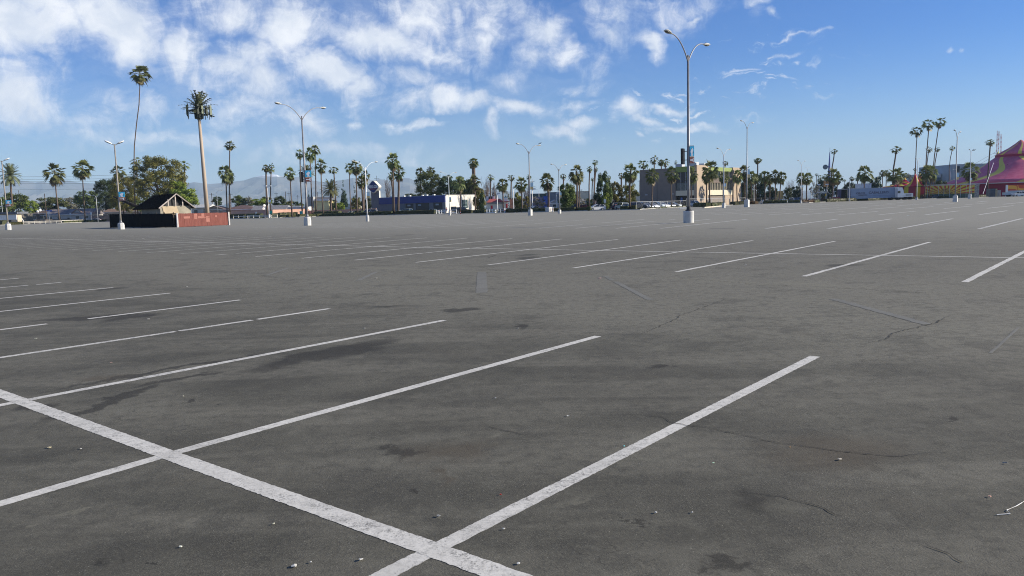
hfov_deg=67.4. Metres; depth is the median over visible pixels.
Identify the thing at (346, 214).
hedge
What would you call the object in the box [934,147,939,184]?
palm tree
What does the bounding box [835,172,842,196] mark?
palm tree
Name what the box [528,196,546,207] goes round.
tree
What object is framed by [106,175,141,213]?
tree
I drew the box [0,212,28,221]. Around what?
building
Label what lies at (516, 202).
tree
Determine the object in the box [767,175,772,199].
palm tree
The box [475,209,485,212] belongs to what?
hedge
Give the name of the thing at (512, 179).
palm tree
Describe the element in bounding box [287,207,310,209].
carport
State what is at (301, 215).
hedge
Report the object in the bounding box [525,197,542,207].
building
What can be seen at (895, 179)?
palm tree
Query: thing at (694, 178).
palm tree
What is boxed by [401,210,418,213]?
hedge
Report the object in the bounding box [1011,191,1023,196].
pickup truck
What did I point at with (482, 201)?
tree
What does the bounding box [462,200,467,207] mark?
end window
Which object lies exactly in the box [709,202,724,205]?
hedge
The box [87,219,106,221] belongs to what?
hedge
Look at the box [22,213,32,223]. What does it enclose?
garden wall
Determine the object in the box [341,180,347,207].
tree
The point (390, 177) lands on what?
palm tree
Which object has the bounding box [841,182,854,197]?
tree
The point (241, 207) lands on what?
house
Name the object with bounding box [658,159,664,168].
palm tree
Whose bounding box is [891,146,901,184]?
palm tree
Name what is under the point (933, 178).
palm tree
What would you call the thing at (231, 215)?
hedge
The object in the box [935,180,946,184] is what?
tree
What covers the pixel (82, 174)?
palm tree
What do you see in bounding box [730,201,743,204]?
hedge
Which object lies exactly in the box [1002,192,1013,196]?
utility trailer
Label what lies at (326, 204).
house
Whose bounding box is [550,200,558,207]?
house
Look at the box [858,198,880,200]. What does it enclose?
hedge
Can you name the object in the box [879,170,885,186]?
palm tree
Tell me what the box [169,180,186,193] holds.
tree
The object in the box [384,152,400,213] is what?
palm tree
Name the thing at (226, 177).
palm tree
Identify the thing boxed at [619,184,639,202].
tree
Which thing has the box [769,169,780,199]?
palm tree
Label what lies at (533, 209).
hedge
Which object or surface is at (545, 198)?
billboard
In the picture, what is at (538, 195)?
building
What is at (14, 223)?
hedge
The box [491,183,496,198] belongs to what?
bare tree
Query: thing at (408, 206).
shop window
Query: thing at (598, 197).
tree
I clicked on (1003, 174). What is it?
circus tent
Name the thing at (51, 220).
garden wall
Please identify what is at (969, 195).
street lamp
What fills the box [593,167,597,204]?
palm tree
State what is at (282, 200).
tree
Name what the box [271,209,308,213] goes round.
garden wall
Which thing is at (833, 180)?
palm tree
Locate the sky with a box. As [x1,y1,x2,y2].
[0,0,1023,194]
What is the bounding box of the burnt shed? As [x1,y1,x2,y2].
[132,193,195,213]
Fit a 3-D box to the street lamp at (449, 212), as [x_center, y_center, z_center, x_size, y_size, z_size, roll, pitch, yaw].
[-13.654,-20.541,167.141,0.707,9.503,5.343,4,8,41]
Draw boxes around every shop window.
[406,203,413,209]
[416,203,428,209]
[434,202,442,212]
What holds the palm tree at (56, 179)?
on the planting strip
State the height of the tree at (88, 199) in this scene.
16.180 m
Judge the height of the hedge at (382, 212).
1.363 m
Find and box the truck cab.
[895,187,912,199]
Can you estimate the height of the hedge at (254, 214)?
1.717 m
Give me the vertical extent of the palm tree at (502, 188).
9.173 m
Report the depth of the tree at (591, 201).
253.43 m
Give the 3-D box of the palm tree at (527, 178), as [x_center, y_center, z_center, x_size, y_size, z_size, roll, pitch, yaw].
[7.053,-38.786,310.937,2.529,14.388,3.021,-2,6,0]
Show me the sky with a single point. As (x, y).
(441, 85)
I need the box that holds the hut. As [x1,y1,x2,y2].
[771,191,782,199]
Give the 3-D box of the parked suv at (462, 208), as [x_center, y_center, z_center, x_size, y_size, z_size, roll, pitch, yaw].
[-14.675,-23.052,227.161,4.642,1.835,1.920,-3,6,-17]
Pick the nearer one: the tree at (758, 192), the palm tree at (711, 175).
the palm tree at (711, 175)
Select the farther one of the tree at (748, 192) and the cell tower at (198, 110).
the tree at (748, 192)
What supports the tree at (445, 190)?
on the street
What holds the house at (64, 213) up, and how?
on the street
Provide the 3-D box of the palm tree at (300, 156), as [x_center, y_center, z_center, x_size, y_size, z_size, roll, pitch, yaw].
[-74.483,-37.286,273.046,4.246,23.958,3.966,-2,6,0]
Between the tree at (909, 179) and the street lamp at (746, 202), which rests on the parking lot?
the street lamp at (746, 202)
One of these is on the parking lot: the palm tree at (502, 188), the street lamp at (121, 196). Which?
the street lamp at (121, 196)
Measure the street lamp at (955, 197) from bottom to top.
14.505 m
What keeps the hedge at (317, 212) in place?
on the street
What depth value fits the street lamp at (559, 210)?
144.97 m
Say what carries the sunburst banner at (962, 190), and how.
on the planting strip
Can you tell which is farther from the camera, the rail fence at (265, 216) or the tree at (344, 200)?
the tree at (344, 200)
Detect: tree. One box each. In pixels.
[0,163,20,211]
[0,197,15,211]
[3,192,29,211]
[23,200,38,212]
[36,197,69,209]
[42,163,66,222]
[63,197,80,208]
[70,159,94,219]
[73,190,97,208]
[90,178,115,210]
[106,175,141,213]
[109,165,127,182]
[127,189,150,213]
[128,65,152,213]
[129,155,188,199]
[130,157,141,213]
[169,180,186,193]
[174,188,199,205]
[181,161,189,181]
[211,196,222,205]
[217,165,233,212]
[224,141,236,212]
[224,169,234,213]
[230,195,247,206]
[244,197,254,205]
[249,198,271,205]
[262,164,269,217]
[268,163,274,210]
[272,196,286,204]
[284,167,294,216]
[295,149,302,213]
[298,165,314,213]
[305,147,315,213]
[311,145,320,211]
[314,158,327,212]
[320,178,338,210]
[329,167,338,210]
[329,200,339,209]
[337,202,344,209]
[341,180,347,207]
[345,163,352,210]
[348,160,362,211]
[351,197,361,208]
[355,175,368,209]
[360,170,369,209]
[360,198,371,208]
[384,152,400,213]
[384,178,390,196]
[387,172,394,210]
[394,165,405,210]
[414,172,446,195]
[415,167,423,192]
[426,166,435,173]
[437,175,455,194]
[452,176,465,212]
[454,179,471,194]
[467,158,478,194]
[467,175,480,212]
[472,187,485,209]
[479,192,484,209]
[481,177,490,208]
[487,174,494,195]
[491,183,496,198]
[496,178,507,211]
[508,175,514,198]
[512,192,520,208]
[514,176,527,208]
[523,196,529,207]
[526,175,531,196]
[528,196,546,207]
[540,173,554,206]
[558,183,575,206]
[568,164,583,210]
[577,175,582,206]
[578,197,586,204]
[585,198,592,205]
[587,166,591,205]
[592,160,597,204]
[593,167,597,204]
[593,171,611,204]
[601,192,609,209]
[602,181,612,209]
[610,181,622,202]
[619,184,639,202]
[623,163,639,208]
[637,160,647,169]
[645,168,659,206]
[650,155,657,167]
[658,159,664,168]
[662,159,669,167]
[663,166,680,205]
[685,166,698,200]
[701,169,713,201]
[702,160,718,201]
[719,171,730,183]
[732,170,742,200]
[738,165,750,199]
[741,179,753,200]
[748,171,756,200]
[749,173,763,201]
[754,158,761,190]
[754,174,759,200]
[757,171,769,200]
[759,179,770,199]
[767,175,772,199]
[767,187,777,199]
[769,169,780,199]
[776,171,786,199]
[783,187,792,199]
[791,186,800,197]
[795,172,807,199]
[802,172,813,199]
[808,182,819,197]
[814,179,824,197]
[824,167,841,198]
[824,180,835,198]
[830,149,837,168]
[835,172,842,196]
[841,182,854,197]
[856,165,874,187]
[870,176,882,187]
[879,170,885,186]
[886,167,905,186]
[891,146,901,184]
[902,174,912,181]
[909,127,922,173]
[919,165,932,198]
[921,119,936,164]
[924,165,937,197]
[927,146,932,162]
[932,117,945,184]
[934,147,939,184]
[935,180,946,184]
[949,146,954,180]
[960,162,980,182]
[986,139,994,188]
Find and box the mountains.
[0,174,835,214]
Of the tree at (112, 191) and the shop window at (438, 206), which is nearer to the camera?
the shop window at (438, 206)
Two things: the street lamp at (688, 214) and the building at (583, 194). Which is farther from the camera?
the building at (583, 194)
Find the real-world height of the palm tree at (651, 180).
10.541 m
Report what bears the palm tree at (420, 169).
on the ground
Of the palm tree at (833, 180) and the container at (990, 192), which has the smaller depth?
the palm tree at (833, 180)
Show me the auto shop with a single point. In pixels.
(433, 201)
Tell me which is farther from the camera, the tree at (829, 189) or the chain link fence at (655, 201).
the tree at (829, 189)
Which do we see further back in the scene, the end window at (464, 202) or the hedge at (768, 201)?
the hedge at (768, 201)
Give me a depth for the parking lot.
6.70 m
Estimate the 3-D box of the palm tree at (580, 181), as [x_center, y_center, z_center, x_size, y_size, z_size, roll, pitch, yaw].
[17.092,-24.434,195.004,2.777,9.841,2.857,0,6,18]
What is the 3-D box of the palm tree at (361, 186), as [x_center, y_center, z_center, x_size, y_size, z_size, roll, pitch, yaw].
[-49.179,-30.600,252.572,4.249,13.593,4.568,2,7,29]
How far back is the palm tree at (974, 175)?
305.76 m
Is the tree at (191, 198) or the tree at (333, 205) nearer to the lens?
the tree at (191, 198)
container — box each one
[837,189,847,197]
[986,188,995,196]
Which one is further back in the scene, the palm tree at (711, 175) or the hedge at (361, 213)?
the hedge at (361, 213)
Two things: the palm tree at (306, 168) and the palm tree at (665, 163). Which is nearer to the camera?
the palm tree at (306, 168)
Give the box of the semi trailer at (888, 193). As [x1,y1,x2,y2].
[848,187,896,199]
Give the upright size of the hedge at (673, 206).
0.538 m
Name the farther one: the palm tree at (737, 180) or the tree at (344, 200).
the tree at (344, 200)
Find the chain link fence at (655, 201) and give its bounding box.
[636,201,676,208]
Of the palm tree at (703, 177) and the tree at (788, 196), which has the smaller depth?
the palm tree at (703, 177)
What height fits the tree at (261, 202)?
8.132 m
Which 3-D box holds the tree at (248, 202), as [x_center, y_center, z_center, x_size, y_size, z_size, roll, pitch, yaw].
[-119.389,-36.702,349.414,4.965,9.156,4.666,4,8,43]
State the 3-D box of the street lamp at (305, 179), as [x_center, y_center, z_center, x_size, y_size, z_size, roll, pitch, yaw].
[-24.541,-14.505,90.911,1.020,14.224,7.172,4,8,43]
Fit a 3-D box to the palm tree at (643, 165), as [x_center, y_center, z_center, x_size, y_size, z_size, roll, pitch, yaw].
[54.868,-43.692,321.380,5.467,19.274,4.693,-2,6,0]
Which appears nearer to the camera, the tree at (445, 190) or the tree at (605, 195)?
the tree at (605, 195)
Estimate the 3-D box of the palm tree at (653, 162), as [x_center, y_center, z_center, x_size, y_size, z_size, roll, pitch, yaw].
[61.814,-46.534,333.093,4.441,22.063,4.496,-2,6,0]
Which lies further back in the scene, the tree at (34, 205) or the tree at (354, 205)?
the tree at (34, 205)
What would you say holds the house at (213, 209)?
on the ground
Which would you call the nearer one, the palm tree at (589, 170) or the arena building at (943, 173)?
the palm tree at (589, 170)
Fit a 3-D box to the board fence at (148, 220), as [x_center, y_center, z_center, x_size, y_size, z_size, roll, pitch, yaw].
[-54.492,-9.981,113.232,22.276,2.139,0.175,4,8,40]
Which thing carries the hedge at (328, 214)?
on the planting strip
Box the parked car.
[591,204,605,209]
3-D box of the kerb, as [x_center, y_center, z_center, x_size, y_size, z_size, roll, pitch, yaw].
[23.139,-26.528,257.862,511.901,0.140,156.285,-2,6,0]
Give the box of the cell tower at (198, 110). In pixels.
[182,90,214,212]
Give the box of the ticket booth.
[974,184,979,197]
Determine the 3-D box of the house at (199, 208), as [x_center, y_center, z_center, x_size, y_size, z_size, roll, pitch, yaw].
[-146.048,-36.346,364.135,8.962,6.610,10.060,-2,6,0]
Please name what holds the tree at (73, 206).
on the ground
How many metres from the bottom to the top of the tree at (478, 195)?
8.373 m
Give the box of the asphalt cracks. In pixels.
[485,255,961,561]
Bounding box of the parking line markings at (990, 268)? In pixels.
[2,235,1023,281]
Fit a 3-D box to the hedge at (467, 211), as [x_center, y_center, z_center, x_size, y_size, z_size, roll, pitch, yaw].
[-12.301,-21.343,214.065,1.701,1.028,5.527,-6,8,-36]
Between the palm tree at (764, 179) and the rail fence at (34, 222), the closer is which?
the palm tree at (764, 179)
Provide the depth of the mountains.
10478.58 m
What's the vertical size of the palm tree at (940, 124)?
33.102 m
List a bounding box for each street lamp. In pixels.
[1,158,11,229]
[104,140,124,228]
[263,185,270,217]
[274,102,325,225]
[352,160,377,220]
[443,172,456,214]
[516,143,540,215]
[551,164,566,213]
[664,29,709,222]
[717,148,730,207]
[740,120,753,206]
[797,160,803,202]
[915,158,920,199]
[953,130,960,201]
[968,149,971,198]
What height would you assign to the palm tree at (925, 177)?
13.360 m
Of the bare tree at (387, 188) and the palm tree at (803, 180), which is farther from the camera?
the bare tree at (387, 188)
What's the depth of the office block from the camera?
271.77 m
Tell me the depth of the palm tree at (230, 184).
278.29 m
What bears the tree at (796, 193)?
on the street
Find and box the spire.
[823,152,830,184]
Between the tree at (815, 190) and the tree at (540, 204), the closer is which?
the tree at (540, 204)
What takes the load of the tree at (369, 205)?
on the street
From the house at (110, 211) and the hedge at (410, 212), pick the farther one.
the house at (110, 211)
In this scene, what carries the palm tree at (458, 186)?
on the planting strip
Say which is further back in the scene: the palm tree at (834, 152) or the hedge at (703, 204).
the palm tree at (834, 152)
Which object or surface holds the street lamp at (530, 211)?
on the parking lot
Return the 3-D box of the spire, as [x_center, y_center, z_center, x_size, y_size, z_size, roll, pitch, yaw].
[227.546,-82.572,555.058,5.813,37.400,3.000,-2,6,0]
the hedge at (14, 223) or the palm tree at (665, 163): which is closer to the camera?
the hedge at (14, 223)
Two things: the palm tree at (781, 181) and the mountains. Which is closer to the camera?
the palm tree at (781, 181)
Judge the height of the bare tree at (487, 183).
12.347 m
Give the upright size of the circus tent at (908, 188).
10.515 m
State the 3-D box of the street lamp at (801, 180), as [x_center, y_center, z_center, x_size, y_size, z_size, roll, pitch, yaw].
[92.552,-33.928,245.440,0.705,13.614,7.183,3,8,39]
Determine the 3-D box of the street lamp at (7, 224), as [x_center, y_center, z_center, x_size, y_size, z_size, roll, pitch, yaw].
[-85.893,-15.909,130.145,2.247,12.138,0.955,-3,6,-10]
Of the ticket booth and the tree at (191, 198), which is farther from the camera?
the tree at (191, 198)
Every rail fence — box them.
[23,220,61,223]
[247,215,277,218]
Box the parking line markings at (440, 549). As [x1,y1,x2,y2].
[0,278,818,575]
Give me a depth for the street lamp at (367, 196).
111.26 m
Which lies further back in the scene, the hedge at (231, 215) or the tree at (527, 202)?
the hedge at (231, 215)
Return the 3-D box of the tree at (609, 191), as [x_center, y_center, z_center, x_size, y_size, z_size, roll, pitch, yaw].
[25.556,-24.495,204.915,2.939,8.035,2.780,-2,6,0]
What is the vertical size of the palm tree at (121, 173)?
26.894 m
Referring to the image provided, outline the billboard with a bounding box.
[543,196,547,207]
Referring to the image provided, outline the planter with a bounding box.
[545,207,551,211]
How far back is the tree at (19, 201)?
352.06 m
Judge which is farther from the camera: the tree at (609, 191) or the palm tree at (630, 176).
the tree at (609, 191)
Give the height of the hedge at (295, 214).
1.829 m
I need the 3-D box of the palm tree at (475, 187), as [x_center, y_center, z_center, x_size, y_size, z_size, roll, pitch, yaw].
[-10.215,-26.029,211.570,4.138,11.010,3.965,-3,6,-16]
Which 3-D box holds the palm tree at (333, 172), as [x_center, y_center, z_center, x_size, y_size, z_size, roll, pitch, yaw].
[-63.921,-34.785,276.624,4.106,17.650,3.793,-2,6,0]
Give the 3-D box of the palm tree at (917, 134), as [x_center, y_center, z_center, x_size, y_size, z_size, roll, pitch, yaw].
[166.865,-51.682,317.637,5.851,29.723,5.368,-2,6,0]
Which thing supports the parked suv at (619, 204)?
on the street
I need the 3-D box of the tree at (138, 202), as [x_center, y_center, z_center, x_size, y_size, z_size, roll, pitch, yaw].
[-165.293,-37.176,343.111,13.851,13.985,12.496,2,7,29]
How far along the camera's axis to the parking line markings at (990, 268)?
24.62 m
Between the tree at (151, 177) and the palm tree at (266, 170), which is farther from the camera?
the tree at (151, 177)
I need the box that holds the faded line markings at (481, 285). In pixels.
[267,268,1019,352]
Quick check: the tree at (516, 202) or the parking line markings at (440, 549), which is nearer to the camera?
the parking line markings at (440, 549)
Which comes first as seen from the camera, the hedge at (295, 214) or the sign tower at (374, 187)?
the hedge at (295, 214)
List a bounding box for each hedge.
[0,220,6,224]
[9,222,22,224]
[62,220,77,222]
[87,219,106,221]
[230,214,245,217]
[246,213,263,217]
[278,212,297,216]
[298,214,311,216]
[313,211,341,213]
[322,213,335,215]
[336,212,355,215]
[355,212,372,215]
[373,211,392,214]
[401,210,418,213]
[419,210,437,213]
[460,210,473,212]
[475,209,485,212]
[506,209,520,212]
[521,208,544,211]
[558,207,575,210]
[661,205,686,207]
[693,202,710,206]
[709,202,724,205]
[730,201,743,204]
[763,200,774,203]
[774,200,786,202]
[788,200,799,202]
[802,199,814,202]
[823,198,846,201]
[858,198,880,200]
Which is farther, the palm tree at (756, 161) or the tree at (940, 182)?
the palm tree at (756, 161)
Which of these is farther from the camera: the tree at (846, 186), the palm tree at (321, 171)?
the tree at (846, 186)
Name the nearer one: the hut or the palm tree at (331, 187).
the palm tree at (331, 187)
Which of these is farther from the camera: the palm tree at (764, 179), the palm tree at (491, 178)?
the palm tree at (491, 178)
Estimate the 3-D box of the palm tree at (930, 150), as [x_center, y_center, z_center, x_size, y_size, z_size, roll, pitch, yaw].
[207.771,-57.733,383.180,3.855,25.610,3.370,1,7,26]
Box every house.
[32,210,47,220]
[44,208,103,219]
[72,209,81,212]
[103,209,141,214]
[191,204,214,212]
[203,206,225,212]
[222,205,252,212]
[251,205,289,209]
[307,197,334,209]
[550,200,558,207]
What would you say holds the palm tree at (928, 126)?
on the street
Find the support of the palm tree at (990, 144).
on the planting strip
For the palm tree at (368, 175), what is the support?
on the street
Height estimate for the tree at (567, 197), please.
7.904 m
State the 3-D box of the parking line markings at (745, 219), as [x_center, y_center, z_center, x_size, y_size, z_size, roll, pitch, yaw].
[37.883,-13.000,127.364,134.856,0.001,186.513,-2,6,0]
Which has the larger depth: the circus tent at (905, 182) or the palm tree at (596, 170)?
the circus tent at (905, 182)
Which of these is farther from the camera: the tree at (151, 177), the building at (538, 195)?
the building at (538, 195)
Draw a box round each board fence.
[110,212,176,227]
[178,212,227,226]
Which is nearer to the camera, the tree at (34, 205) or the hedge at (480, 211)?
the hedge at (480, 211)
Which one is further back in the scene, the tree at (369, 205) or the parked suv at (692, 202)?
the tree at (369, 205)
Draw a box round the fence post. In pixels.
[176,213,178,226]
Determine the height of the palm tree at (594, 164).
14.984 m
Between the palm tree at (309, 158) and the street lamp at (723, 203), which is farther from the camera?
the palm tree at (309, 158)
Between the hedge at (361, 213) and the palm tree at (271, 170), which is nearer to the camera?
the hedge at (361, 213)
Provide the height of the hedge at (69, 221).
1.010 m
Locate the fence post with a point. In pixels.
(177, 222)
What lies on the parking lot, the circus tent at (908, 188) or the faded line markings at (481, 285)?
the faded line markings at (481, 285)
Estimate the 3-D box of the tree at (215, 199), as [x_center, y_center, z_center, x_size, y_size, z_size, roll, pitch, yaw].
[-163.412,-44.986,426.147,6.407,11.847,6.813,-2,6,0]
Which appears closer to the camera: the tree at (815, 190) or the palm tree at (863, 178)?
the palm tree at (863, 178)
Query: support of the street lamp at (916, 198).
on the parking lot
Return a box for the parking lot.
[0,196,1023,575]
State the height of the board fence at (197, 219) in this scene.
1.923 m
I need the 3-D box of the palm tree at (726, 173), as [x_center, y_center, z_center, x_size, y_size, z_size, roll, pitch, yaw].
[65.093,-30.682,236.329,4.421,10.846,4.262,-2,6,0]
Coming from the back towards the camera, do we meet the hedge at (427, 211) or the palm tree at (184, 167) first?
the palm tree at (184, 167)
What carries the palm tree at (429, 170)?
on the ground
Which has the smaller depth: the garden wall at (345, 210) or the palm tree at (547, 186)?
the palm tree at (547, 186)
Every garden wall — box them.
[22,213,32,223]
[34,219,71,223]
[91,215,108,220]
[231,210,269,217]
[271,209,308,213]
[309,208,376,213]
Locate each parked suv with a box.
[457,207,469,212]
[614,202,627,209]
[631,202,649,208]
[690,200,699,205]
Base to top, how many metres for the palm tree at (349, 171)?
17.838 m
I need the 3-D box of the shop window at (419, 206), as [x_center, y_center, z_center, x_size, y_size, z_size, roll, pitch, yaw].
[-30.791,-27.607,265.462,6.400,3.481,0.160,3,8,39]
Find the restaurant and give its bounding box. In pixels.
[486,196,508,208]
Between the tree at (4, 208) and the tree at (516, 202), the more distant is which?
the tree at (4, 208)
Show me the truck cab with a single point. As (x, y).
(899, 192)
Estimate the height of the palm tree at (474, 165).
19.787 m
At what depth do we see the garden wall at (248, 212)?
290.60 m
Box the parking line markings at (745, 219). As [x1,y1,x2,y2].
[258,201,1023,228]
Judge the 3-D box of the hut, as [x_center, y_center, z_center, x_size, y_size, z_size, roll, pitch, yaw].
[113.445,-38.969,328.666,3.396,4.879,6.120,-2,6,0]
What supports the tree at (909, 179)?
on the ground
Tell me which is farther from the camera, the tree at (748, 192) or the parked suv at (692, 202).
the tree at (748, 192)
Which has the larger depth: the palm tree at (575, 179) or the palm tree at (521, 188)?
the palm tree at (521, 188)
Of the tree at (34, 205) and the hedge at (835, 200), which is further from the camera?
the tree at (34, 205)
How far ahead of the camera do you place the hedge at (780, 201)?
266.77 m
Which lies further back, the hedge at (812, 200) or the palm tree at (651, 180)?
the hedge at (812, 200)
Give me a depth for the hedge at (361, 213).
240.63 m
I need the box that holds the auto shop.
[378,194,476,212]
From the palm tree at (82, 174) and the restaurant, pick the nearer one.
the restaurant
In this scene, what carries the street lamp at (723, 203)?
on the parking lot
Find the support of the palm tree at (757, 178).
on the street
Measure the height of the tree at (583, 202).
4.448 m
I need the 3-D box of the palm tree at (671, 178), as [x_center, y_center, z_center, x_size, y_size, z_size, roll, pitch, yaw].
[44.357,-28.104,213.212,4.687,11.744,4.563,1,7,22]
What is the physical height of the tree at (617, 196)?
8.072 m
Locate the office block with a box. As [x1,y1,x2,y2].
[640,162,740,204]
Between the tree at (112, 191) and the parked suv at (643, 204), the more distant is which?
the tree at (112, 191)
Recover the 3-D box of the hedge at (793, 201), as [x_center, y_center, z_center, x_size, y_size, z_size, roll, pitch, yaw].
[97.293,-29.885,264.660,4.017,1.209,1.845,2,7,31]
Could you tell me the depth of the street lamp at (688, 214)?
57.33 m
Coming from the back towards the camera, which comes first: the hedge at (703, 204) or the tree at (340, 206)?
the tree at (340, 206)
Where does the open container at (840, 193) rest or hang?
on the parking lot
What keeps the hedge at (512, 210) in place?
on the planting strip
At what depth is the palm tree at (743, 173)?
285.80 m
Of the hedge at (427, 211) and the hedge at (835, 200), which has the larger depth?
the hedge at (835, 200)
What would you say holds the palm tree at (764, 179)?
on the planting strip
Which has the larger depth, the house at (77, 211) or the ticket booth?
the house at (77, 211)
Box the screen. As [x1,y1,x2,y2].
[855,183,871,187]
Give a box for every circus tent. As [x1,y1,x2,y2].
[883,178,916,187]
[903,174,926,198]
[943,140,1023,196]
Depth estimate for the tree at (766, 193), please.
331.42 m
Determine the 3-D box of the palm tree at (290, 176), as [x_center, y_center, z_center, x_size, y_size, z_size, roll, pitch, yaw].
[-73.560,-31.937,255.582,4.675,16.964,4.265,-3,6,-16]
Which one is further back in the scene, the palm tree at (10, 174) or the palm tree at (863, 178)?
the palm tree at (10, 174)
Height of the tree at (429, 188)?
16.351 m
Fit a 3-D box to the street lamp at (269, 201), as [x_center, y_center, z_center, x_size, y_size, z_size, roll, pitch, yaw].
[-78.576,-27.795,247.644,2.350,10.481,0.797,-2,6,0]
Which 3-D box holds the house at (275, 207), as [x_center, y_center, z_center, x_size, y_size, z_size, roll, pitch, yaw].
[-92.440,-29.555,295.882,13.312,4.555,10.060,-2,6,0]
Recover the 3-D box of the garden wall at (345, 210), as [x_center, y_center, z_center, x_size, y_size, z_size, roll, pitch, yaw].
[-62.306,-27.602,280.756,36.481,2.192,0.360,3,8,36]
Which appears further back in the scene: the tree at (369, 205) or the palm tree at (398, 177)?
the tree at (369, 205)
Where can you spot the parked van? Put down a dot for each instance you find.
(371, 210)
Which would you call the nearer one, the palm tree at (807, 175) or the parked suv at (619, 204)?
the parked suv at (619, 204)
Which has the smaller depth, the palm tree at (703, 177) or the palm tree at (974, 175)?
the palm tree at (703, 177)
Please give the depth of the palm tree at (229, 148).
275.18 m
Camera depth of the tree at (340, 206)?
300.54 m
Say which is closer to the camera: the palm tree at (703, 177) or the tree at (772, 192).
the palm tree at (703, 177)
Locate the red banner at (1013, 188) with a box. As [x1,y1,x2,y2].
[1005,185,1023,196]
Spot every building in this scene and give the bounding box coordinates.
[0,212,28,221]
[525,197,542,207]
[531,194,545,206]
[546,192,558,201]
[574,191,587,198]
[903,163,985,186]
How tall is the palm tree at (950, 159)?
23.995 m
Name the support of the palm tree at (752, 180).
on the street
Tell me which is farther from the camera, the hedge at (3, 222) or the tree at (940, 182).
the tree at (940, 182)
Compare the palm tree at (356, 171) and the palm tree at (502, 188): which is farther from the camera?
the palm tree at (356, 171)
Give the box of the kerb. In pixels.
[18,196,998,224]
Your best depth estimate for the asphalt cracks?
5.22 m
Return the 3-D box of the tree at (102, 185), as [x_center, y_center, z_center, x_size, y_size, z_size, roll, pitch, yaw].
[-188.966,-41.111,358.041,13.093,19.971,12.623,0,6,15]
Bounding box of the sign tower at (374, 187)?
[367,176,380,210]
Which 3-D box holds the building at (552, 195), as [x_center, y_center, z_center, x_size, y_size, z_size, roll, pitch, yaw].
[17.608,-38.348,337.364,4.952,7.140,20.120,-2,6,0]
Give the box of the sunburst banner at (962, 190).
[924,183,975,198]
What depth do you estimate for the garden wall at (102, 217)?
337.27 m
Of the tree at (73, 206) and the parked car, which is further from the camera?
the tree at (73, 206)
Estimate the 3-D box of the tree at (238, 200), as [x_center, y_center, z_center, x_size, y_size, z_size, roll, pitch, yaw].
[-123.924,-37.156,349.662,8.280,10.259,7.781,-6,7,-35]
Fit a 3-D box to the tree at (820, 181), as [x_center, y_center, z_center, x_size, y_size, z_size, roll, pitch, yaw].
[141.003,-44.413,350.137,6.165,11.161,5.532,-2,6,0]
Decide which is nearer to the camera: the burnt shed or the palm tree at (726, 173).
the burnt shed
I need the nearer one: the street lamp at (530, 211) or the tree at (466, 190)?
the street lamp at (530, 211)
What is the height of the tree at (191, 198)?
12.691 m
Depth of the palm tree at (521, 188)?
196.42 m
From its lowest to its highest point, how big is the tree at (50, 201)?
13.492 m
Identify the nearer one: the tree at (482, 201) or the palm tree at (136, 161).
the tree at (482, 201)
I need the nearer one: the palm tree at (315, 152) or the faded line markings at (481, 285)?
the faded line markings at (481, 285)
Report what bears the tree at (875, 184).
on the street
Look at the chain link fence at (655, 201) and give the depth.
198.10 m
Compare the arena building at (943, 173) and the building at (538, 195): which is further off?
the arena building at (943, 173)
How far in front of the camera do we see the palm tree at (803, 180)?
263.38 m
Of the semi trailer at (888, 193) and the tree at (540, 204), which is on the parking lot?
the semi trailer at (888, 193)
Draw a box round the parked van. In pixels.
[363,209,376,211]
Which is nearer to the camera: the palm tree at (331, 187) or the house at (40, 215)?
the palm tree at (331, 187)

